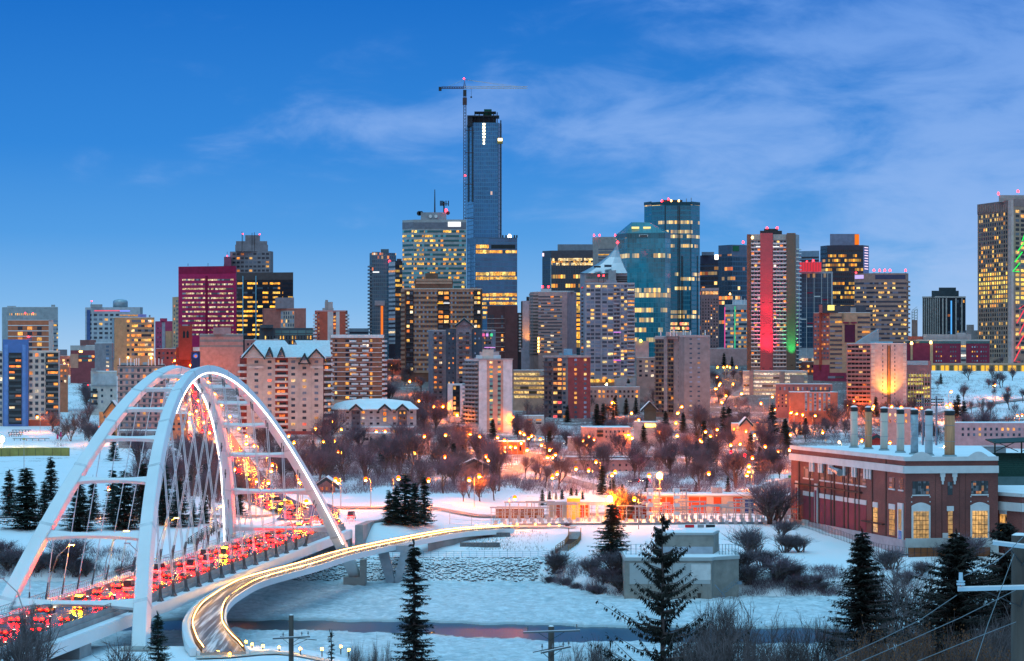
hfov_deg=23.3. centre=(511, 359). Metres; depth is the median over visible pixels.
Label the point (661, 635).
spruce
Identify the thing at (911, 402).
bare tree
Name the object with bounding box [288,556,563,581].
riprap
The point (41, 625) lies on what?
car
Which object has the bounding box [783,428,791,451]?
spruce
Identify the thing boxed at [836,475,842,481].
window
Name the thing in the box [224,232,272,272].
condo tower
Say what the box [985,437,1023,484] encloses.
stadium stand
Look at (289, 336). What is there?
office block
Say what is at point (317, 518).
car
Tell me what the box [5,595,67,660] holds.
bare tree
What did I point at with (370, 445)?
bare tree
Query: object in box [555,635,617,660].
bare shrub
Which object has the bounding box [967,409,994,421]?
bare tree
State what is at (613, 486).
spruce
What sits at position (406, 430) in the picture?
bare tree
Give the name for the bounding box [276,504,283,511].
van
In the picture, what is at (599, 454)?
bare tree
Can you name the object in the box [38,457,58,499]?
spruce
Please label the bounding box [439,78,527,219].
tower crane
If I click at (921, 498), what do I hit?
power plant
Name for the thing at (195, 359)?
billboard kiosk
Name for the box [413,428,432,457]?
bare tree
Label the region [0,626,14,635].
car
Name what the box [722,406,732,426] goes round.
spruce
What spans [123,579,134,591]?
van
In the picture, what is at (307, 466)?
bare tree
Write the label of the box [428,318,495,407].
apartment tower
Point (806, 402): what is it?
apartment block
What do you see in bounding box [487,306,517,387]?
apartment tower
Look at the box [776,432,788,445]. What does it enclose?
bare tree
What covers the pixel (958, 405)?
spruce
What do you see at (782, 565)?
bare shrub
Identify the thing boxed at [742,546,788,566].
bare shrub
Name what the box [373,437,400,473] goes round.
bare tree
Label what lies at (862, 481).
window
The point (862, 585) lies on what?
spruce
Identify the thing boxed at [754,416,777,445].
bare tree
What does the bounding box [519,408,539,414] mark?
bare tree
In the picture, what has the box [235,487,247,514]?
spruce
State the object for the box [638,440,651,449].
bare tree
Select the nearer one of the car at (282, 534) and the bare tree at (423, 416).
the car at (282, 534)
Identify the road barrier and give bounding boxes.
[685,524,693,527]
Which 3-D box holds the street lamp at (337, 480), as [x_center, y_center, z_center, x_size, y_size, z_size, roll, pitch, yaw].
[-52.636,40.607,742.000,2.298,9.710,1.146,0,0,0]
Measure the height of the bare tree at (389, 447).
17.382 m
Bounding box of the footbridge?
[182,524,513,655]
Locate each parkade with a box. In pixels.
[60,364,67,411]
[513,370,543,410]
[743,370,807,394]
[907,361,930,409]
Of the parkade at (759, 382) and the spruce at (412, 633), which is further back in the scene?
the parkade at (759, 382)
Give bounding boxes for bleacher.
[13,438,49,440]
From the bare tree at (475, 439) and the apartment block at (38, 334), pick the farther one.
the apartment block at (38, 334)
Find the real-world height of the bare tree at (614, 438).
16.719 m
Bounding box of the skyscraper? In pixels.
[467,109,502,237]
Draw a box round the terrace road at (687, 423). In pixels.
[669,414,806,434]
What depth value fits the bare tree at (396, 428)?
1126.01 m
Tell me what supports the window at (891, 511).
in the power plant
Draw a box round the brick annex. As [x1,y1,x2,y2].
[998,485,1023,552]
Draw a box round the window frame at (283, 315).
[281,311,293,327]
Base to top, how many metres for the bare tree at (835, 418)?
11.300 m
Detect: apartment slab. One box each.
[172,297,177,346]
[518,313,520,369]
[521,297,529,369]
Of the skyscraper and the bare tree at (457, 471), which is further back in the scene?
the skyscraper
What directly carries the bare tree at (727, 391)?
on the ground
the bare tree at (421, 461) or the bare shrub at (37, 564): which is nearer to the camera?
the bare shrub at (37, 564)
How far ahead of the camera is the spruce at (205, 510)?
725.12 m
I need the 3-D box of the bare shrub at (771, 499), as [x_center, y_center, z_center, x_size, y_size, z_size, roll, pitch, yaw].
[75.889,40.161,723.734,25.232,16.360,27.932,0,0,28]
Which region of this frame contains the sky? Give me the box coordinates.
[0,0,1023,357]
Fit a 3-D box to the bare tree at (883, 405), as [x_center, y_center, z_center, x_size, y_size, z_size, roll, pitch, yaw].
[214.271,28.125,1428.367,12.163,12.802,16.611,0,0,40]
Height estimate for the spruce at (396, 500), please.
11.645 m
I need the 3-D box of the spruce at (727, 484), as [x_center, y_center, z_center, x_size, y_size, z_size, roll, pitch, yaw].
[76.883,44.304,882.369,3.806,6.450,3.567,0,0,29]
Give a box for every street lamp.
[263,480,269,510]
[300,499,308,522]
[332,479,339,509]
[334,477,340,508]
[364,477,370,506]
[467,477,474,506]
[509,495,516,526]
[547,475,553,499]
[552,471,558,497]
[587,468,593,494]
[607,473,613,496]
[632,496,638,528]
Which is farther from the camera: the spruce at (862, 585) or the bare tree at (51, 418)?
the bare tree at (51, 418)
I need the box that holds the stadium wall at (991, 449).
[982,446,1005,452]
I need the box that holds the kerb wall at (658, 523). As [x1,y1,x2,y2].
[512,522,762,525]
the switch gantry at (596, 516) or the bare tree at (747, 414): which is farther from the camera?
the bare tree at (747, 414)
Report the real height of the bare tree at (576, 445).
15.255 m
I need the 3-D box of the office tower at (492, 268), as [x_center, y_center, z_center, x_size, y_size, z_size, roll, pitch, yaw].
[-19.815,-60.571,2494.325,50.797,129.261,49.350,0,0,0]
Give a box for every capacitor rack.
[647,488,661,522]
[673,488,688,521]
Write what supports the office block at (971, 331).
on the ground
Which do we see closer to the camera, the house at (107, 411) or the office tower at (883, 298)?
the house at (107, 411)
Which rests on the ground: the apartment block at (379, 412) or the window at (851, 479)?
the apartment block at (379, 412)
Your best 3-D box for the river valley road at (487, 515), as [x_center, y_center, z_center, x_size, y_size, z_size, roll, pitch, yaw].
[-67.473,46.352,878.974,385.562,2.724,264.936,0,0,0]
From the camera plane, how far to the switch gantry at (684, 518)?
737.50 m
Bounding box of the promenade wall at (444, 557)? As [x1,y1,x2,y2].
[163,550,548,557]
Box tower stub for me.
[912,308,917,335]
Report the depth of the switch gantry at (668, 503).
737.75 m
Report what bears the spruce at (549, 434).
on the ground
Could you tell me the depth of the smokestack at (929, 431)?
659.10 m
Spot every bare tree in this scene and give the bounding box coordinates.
[0,624,57,660]
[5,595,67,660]
[33,410,61,431]
[45,421,71,439]
[52,409,81,440]
[55,421,83,440]
[71,382,90,391]
[73,407,95,422]
[76,391,90,407]
[76,421,93,439]
[77,418,88,433]
[78,385,89,395]
[81,399,101,418]
[81,421,96,440]
[81,422,101,438]
[90,633,173,660]
[120,420,151,466]
[128,447,150,476]
[143,442,177,458]
[166,450,196,483]
[168,433,190,458]
[169,432,192,453]
[171,433,217,495]
[185,425,211,448]
[190,467,220,508]
[199,453,238,498]
[202,440,217,461]
[211,457,248,492]
[218,476,248,510]
[233,471,266,509]
[250,427,271,450]
[257,439,279,470]
[259,428,274,444]
[265,444,293,462]
[268,459,286,481]
[273,458,292,476]
[276,444,324,481]
[290,430,311,448]
[300,439,347,473]
[303,422,334,443]
[303,435,341,474]
[306,460,320,474]
[309,415,334,438]
[309,442,341,479]
[314,407,355,437]
[317,451,340,474]
[321,433,342,447]
[327,438,356,481]
[331,435,353,466]
[334,427,352,449]
[340,419,375,457]
[342,442,384,483]
[346,440,369,454]
[363,440,377,452]
[368,434,383,448]
[370,459,392,475]
[371,432,394,469]
[372,432,390,462]
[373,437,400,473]
[376,427,419,474]
[382,419,418,451]
[383,436,398,470]
[385,359,400,379]
[385,377,399,398]
[390,422,420,460]
[393,457,435,484]
[395,425,438,476]
[398,365,414,383]
[399,371,408,385]
[400,451,410,472]
[403,454,430,475]
[405,385,425,406]
[411,387,433,410]
[411,399,421,423]
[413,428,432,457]
[414,375,425,391]
[416,406,430,426]
[419,426,435,450]
[420,399,445,429]
[422,444,454,472]
[425,431,460,452]
[426,438,469,472]
[427,391,438,404]
[428,451,462,492]
[432,446,474,463]
[434,398,446,419]
[436,455,464,481]
[442,408,456,422]
[443,430,467,450]
[443,459,467,481]
[446,456,467,480]
[448,421,475,433]
[448,429,468,448]
[450,446,478,460]
[454,422,479,448]
[455,479,469,501]
[456,427,504,456]
[457,466,487,497]
[467,473,493,500]
[470,454,491,472]
[474,445,487,460]
[475,437,502,450]
[476,436,517,490]
[478,455,504,476]
[480,440,498,469]
[480,472,502,500]
[489,470,505,493]
[507,413,526,432]
[510,412,538,436]
[512,412,541,445]
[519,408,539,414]
[520,453,532,475]
[522,397,543,414]
[529,450,551,476]
[529,461,545,476]
[535,403,548,419]
[538,418,564,433]
[538,423,559,443]
[540,418,559,442]
[540,464,554,487]
[541,435,564,457]
[545,439,561,459]
[545,452,578,487]
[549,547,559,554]
[558,427,574,445]
[567,432,585,455]
[571,430,601,454]
[574,446,592,473]
[582,440,619,480]
[592,441,618,455]
[595,457,611,474]
[600,403,613,414]
[604,430,634,455]
[605,417,621,425]
[617,434,651,478]
[620,417,633,427]
[628,446,657,477]
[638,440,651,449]
[643,395,664,411]
[647,386,654,402]
[647,423,677,442]
[647,434,690,475]
[650,448,666,466]
[651,420,673,444]
[652,417,675,444]
[673,431,700,448]
[677,435,713,469]
[678,453,713,488]
[683,404,714,436]
[684,447,711,472]
[686,402,713,426]
[691,444,718,473]
[697,433,726,471]
[701,412,718,430]
[704,460,719,483]
[707,445,759,487]
[708,421,721,431]
[709,428,727,441]
[710,370,720,381]
[712,375,724,387]
[712,427,743,452]
[715,392,723,401]
[719,447,746,481]
[720,412,741,430]
[721,386,732,402]
[728,367,737,376]
[734,408,751,420]
[741,437,759,457]
[752,449,772,464]
[752,458,777,476]
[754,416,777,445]
[754,431,782,450]
[761,415,777,425]
[762,447,784,473]
[764,447,782,472]
[766,444,788,473]
[772,457,786,477]
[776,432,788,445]
[777,416,796,433]
[779,443,790,459]
[788,419,809,436]
[791,424,811,440]
[805,419,817,433]
[807,411,818,424]
[814,421,824,432]
[815,419,830,433]
[820,416,827,430]
[822,400,849,421]
[822,419,839,432]
[830,412,840,422]
[832,549,939,651]
[838,396,860,419]
[838,418,849,436]
[858,401,873,418]
[875,401,890,411]
[892,397,912,407]
[907,393,917,406]
[907,396,917,407]
[933,423,942,438]
[956,412,974,421]
[958,366,976,379]
[958,380,970,399]
[965,400,973,411]
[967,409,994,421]
[975,395,999,413]
[979,406,1003,421]
[984,378,997,389]
[987,365,995,378]
[991,369,1008,387]
[997,389,1013,408]
[1002,412,1016,421]
[1006,366,1016,380]
[1010,400,1018,414]
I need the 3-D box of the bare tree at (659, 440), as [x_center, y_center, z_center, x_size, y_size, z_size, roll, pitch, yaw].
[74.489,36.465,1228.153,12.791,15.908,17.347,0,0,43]
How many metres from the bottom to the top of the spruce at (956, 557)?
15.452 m
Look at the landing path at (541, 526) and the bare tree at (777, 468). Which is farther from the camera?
the bare tree at (777, 468)
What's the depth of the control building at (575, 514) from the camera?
745.00 m
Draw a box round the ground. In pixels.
[0,358,1023,660]
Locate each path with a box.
[196,650,332,660]
[503,525,576,527]
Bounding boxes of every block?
[2,305,57,350]
[8,312,52,350]
[58,350,66,355]
[60,356,69,374]
[70,340,95,383]
[91,368,116,414]
[95,343,113,370]
[117,358,165,429]
[155,318,171,357]
[156,347,175,365]
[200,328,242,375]
[238,340,333,434]
[245,338,277,350]
[259,325,314,344]
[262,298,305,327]
[313,300,348,339]
[331,398,418,431]
[348,328,368,334]
[385,358,400,374]
[448,384,464,421]
[581,426,630,451]
[590,383,639,411]
[635,339,654,401]
[710,347,746,364]
[724,296,746,347]
[776,383,831,417]
[789,390,837,424]
[799,360,813,374]
[813,305,869,381]
[905,333,989,362]
[966,325,977,338]
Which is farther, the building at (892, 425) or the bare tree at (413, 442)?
the building at (892, 425)
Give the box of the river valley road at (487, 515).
[0,478,790,516]
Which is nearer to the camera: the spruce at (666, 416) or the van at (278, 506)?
the van at (278, 506)
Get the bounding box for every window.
[46,371,57,373]
[46,394,57,396]
[407,292,479,369]
[451,292,471,327]
[608,285,633,378]
[752,285,785,365]
[804,466,808,476]
[826,469,829,479]
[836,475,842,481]
[849,472,853,483]
[860,474,865,484]
[873,507,877,531]
[889,477,894,487]
[889,509,894,535]
[898,509,901,529]
[899,478,902,489]
[912,481,928,493]
[914,511,928,537]
[948,482,952,494]
[948,511,952,537]
[971,481,987,493]
[972,511,987,537]
[979,222,1023,356]
[979,251,1023,351]
[979,269,1023,302]
[1000,514,1005,530]
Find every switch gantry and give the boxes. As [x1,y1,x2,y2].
[490,507,519,524]
[497,506,525,521]
[504,502,532,518]
[520,507,548,522]
[525,501,554,521]
[533,502,556,518]
[547,503,576,522]
[554,502,583,521]
[583,502,612,521]
[590,504,608,518]
[617,505,640,521]
[634,506,663,522]
[641,502,669,521]
[653,504,672,518]
[663,509,692,521]
[669,506,698,521]
[677,501,705,518]
[691,505,720,523]
[699,506,727,521]
[706,504,734,518]
[720,507,749,524]
[727,502,755,521]
[734,499,759,518]
[750,506,777,524]
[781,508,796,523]
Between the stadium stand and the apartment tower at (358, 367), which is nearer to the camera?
the stadium stand
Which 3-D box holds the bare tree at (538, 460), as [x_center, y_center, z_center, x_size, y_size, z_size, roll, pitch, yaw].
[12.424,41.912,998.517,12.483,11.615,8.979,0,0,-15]
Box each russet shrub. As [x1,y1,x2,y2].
[833,634,873,660]
[838,615,914,660]
[868,631,922,660]
[876,621,941,660]
[900,607,974,660]
[933,619,1009,660]
[958,633,1010,660]
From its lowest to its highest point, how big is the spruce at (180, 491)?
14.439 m
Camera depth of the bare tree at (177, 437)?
1119.59 m
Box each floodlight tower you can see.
[916,396,929,444]
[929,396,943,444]
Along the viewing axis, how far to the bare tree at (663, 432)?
1181.72 m
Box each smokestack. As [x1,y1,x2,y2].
[849,405,858,447]
[863,406,873,448]
[879,407,889,450]
[895,408,905,452]
[909,408,917,454]
[925,409,934,455]
[942,409,956,456]
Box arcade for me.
[931,363,1023,370]
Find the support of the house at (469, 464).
on the ground
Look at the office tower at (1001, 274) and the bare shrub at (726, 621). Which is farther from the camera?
the office tower at (1001, 274)
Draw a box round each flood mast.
[607,496,612,515]
[657,473,661,487]
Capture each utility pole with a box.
[273,614,316,660]
[523,624,579,660]
[834,533,1023,660]
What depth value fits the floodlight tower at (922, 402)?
789.70 m
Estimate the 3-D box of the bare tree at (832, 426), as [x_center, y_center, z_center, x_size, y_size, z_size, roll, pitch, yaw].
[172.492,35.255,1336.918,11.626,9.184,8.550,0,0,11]
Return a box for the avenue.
[858,419,1023,424]
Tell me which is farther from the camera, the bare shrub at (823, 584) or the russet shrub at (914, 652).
the bare shrub at (823, 584)
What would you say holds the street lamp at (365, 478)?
on the ground
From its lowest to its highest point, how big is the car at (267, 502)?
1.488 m
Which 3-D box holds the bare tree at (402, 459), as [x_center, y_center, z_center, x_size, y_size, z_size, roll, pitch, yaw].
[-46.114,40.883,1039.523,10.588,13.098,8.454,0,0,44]
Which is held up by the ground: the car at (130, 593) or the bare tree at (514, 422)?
the bare tree at (514, 422)
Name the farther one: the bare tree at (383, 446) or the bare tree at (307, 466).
the bare tree at (383, 446)
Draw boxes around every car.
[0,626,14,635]
[9,613,26,621]
[30,623,48,631]
[34,613,49,621]
[39,604,55,612]
[59,613,75,621]
[72,593,87,599]
[93,586,107,594]
[100,592,115,599]
[111,580,123,587]
[126,590,133,598]
[152,581,166,588]
[162,570,175,577]
[178,559,186,566]
[178,572,191,579]
[202,564,213,571]
[227,556,237,562]
[230,542,240,548]
[239,545,249,551]
[239,551,249,557]
[248,537,257,542]
[256,540,266,546]
[262,500,270,504]
[262,532,272,537]
[267,536,276,541]
[277,539,284,543]
[280,532,289,537]
[286,509,298,514]
[292,505,307,509]
[302,519,310,523]
[311,516,319,520]
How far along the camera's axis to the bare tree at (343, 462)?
966.46 m
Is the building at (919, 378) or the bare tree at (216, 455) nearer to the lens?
the bare tree at (216, 455)
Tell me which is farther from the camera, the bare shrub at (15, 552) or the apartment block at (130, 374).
the apartment block at (130, 374)
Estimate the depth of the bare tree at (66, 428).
1285.41 m
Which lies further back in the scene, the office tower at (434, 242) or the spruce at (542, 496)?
the office tower at (434, 242)
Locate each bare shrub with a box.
[0,538,18,554]
[0,546,42,563]
[0,550,22,570]
[17,552,49,572]
[39,550,72,572]
[46,538,100,568]
[50,555,105,576]
[73,562,99,576]
[112,564,130,573]
[345,641,370,660]
[366,633,386,660]
[382,641,393,660]
[536,548,578,572]
[537,575,555,582]
[550,575,572,584]
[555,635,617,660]
[559,637,583,660]
[566,581,580,588]
[573,555,604,576]
[582,582,612,593]
[586,566,621,584]
[590,546,627,572]
[599,572,623,592]
[601,484,653,520]
[662,629,705,660]
[667,624,757,660]
[672,600,735,660]
[691,592,793,660]
[716,630,756,660]
[719,543,767,571]
[720,522,776,557]
[731,474,803,524]
[732,606,785,660]
[739,563,774,584]
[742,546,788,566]
[750,552,806,580]
[753,619,818,660]
[761,635,793,660]
[762,518,803,535]
[768,532,807,552]
[779,570,822,588]
[782,531,813,552]
[782,608,858,660]
[788,563,813,579]
[806,573,825,582]
[811,579,837,592]
[815,626,856,660]
[870,546,912,569]
[891,567,920,584]
[908,560,938,575]
[928,541,954,554]
[943,531,995,554]
[957,612,1010,660]
[982,596,1010,658]
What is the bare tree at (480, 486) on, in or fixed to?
on the ground
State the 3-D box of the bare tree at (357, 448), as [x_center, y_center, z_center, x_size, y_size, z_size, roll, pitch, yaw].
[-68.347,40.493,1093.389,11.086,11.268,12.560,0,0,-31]
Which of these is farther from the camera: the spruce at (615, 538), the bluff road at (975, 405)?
the bluff road at (975, 405)
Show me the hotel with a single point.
(552, 322)
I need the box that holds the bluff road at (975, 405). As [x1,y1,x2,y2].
[934,398,1023,415]
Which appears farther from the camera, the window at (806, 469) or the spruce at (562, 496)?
the spruce at (562, 496)
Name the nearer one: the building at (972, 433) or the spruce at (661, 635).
the spruce at (661, 635)
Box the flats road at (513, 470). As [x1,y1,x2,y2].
[468,451,542,483]
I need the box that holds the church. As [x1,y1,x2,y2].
[176,324,199,367]
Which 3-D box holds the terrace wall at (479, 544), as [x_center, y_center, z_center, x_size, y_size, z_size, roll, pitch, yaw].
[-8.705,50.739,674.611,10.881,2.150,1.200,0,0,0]
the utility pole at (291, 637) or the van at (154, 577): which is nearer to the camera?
the utility pole at (291, 637)
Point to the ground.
(830, 550)
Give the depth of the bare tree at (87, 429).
1225.06 m
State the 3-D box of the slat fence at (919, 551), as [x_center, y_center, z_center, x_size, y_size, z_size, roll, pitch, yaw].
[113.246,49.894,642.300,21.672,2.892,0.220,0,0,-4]
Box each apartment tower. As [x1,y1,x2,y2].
[0,339,59,425]
[112,314,153,375]
[330,335,386,404]
[401,273,481,381]
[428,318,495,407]
[462,350,512,431]
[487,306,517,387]
[543,349,590,417]
[580,275,635,385]
[654,329,709,418]
[747,227,800,369]
[846,329,906,414]
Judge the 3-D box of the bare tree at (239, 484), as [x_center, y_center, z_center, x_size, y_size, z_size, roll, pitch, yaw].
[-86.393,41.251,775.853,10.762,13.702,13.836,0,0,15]
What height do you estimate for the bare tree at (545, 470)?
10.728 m
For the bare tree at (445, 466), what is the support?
on the ground
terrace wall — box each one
[460,542,499,546]
[483,532,509,536]
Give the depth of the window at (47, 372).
1384.87 m
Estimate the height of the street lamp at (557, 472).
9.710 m
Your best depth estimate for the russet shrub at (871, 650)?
129.30 m
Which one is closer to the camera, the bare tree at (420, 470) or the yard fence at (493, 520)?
the yard fence at (493, 520)
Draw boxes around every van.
[72,595,87,608]
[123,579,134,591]
[153,563,166,574]
[153,572,157,583]
[186,558,198,569]
[200,548,209,558]
[202,553,214,564]
[219,547,229,558]
[269,496,280,503]
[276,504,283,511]
[281,500,293,507]
[347,511,355,519]
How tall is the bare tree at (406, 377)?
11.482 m
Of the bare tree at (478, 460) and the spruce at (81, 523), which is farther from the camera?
the bare tree at (478, 460)
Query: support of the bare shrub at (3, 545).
on the ground
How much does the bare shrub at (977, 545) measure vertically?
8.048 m
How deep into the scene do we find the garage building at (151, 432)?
1237.99 m
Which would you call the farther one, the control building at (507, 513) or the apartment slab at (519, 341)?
the apartment slab at (519, 341)
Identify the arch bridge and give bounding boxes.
[0,365,382,660]
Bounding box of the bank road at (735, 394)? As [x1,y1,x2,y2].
[710,388,745,402]
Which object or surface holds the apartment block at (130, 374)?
on the ground
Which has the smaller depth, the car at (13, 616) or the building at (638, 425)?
the car at (13, 616)
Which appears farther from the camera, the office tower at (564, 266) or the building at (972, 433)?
the office tower at (564, 266)
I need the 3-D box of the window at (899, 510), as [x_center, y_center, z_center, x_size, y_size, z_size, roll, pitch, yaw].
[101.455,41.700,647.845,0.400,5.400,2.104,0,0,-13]
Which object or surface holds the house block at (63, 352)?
on the ground
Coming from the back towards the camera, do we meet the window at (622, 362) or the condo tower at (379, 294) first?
the condo tower at (379, 294)
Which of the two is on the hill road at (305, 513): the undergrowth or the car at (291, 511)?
the car at (291, 511)
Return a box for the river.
[122,620,977,643]
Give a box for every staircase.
[187,521,222,543]
[555,528,580,550]
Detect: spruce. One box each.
[0,467,45,529]
[0,469,20,514]
[35,480,50,522]
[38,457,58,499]
[57,484,100,531]
[83,483,102,519]
[98,470,119,521]
[98,470,141,529]
[104,432,121,460]
[132,463,158,519]
[144,611,172,660]
[157,465,175,524]
[163,480,190,527]
[186,466,196,486]
[186,500,198,526]
[196,492,210,523]
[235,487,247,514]
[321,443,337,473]
[326,629,334,660]
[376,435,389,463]
[380,490,397,524]
[390,538,439,660]
[392,475,424,526]
[392,485,404,524]
[407,483,427,526]
[418,476,437,525]
[450,443,456,455]
[487,419,497,438]
[512,414,520,434]
[539,489,546,505]
[541,430,555,455]
[560,489,565,499]
[563,405,571,421]
[582,512,761,660]
[587,503,631,558]
[590,404,601,425]
[595,466,608,494]
[596,403,608,425]
[603,638,617,660]
[604,477,617,495]
[610,396,620,415]
[621,398,630,414]
[632,397,640,414]
[639,424,647,444]
[661,411,672,431]
[678,412,688,432]
[699,421,707,445]
[706,436,714,465]
[719,405,728,431]
[721,353,726,365]
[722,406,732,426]
[725,476,732,491]
[746,433,754,459]
[753,447,765,473]
[765,404,779,442]
[781,418,791,443]
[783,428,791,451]
[802,418,809,433]
[818,526,907,660]
[852,528,1010,660]
[872,397,879,416]
[921,515,1018,649]
[952,400,959,417]
[955,395,962,419]
[960,400,968,417]
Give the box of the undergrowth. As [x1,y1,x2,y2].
[0,360,1023,596]
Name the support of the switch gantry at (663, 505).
on the ground
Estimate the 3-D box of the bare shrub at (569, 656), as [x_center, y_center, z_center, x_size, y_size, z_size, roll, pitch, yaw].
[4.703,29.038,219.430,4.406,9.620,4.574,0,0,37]
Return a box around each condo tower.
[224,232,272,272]
[368,249,395,359]
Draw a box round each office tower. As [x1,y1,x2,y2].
[178,266,236,351]
[237,272,292,351]
[389,259,401,359]
[402,189,465,288]
[467,234,517,329]
[542,244,592,354]
[580,241,627,283]
[592,234,615,265]
[616,222,670,360]
[644,198,699,334]
[700,252,717,334]
[701,288,718,347]
[718,241,746,347]
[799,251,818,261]
[799,260,832,360]
[820,234,868,305]
[854,269,909,342]
[922,288,965,335]
[977,190,1023,362]
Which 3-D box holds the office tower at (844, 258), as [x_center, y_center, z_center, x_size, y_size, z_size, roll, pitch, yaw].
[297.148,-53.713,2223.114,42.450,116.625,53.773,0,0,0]
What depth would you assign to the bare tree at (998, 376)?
1650.61 m
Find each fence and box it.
[0,447,69,455]
[450,513,781,524]
[719,544,738,554]
[782,514,906,556]
[908,547,989,556]
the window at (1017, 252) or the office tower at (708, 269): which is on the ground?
the office tower at (708, 269)
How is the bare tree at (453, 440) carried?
on the ground
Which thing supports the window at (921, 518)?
in the power plant
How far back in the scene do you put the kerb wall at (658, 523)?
721.93 m
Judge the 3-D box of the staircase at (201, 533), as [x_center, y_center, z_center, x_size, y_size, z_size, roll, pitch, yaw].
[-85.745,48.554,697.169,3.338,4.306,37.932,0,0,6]
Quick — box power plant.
[789,445,998,553]
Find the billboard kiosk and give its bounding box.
[191,352,199,368]
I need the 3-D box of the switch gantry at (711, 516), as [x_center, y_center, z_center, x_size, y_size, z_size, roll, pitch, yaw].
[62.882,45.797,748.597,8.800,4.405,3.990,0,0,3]
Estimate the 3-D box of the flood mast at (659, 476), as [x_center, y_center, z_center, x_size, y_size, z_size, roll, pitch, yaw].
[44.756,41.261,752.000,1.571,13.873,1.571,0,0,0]
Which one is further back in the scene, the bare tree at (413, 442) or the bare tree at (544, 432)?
the bare tree at (544, 432)
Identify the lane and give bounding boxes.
[507,465,608,488]
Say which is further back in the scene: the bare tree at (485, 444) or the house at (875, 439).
the bare tree at (485, 444)
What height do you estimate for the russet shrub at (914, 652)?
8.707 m
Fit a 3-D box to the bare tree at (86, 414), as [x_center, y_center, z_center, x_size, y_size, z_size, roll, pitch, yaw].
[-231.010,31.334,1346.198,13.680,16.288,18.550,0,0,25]
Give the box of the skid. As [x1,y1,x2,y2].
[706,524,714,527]
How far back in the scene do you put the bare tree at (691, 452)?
1016.82 m
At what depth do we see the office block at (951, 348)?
1821.04 m
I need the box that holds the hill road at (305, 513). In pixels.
[177,374,339,518]
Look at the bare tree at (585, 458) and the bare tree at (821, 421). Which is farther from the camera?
the bare tree at (821, 421)
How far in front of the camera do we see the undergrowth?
967.66 m
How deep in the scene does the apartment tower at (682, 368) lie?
1437.41 m
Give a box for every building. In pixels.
[118,429,156,448]
[316,475,340,491]
[363,427,413,435]
[495,506,544,517]
[496,440,524,454]
[522,415,543,433]
[547,500,590,517]
[563,456,653,466]
[565,496,580,519]
[576,458,643,470]
[613,502,649,518]
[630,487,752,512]
[634,421,657,443]
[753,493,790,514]
[888,408,911,444]
[955,422,1023,448]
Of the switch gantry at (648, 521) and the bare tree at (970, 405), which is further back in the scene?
the bare tree at (970, 405)
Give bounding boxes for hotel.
[529,286,576,369]
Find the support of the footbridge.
on the ground
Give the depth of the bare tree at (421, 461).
933.11 m
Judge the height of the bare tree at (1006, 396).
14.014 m
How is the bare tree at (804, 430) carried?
on the ground
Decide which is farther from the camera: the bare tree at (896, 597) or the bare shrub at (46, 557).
the bare shrub at (46, 557)
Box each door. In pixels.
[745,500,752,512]
[898,530,901,538]
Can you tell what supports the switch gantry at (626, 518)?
on the ground
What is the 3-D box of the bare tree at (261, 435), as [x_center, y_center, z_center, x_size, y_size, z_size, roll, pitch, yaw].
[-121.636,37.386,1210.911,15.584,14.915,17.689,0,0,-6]
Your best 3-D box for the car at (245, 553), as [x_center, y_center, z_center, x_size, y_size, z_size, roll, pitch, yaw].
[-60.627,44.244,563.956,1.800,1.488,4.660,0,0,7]
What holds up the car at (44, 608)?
on the arch bridge
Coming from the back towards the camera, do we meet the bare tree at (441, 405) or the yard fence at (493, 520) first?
the bare tree at (441, 405)
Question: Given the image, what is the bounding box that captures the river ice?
[0,579,998,660]
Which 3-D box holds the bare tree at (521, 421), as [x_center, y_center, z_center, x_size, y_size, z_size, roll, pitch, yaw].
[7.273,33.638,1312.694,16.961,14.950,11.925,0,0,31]
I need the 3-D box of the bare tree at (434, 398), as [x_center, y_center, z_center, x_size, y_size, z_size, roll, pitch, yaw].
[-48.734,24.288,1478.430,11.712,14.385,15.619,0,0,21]
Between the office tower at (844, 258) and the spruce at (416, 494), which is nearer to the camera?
the spruce at (416, 494)
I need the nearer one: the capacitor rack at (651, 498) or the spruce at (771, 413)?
the capacitor rack at (651, 498)
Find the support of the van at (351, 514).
on the ground
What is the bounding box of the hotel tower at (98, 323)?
[85,299,142,342]
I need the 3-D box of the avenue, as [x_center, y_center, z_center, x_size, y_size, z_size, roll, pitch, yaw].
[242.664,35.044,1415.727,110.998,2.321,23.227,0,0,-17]
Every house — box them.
[99,400,117,435]
[170,413,187,440]
[461,457,488,475]
[568,436,579,450]
[620,530,741,598]
[640,401,657,420]
[731,417,767,445]
[864,433,879,444]
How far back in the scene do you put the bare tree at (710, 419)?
1346.67 m
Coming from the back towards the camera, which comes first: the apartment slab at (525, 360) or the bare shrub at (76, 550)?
the apartment slab at (525, 360)
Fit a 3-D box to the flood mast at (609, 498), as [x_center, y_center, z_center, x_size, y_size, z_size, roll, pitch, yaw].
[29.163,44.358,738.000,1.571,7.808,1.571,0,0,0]
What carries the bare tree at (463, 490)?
on the ground

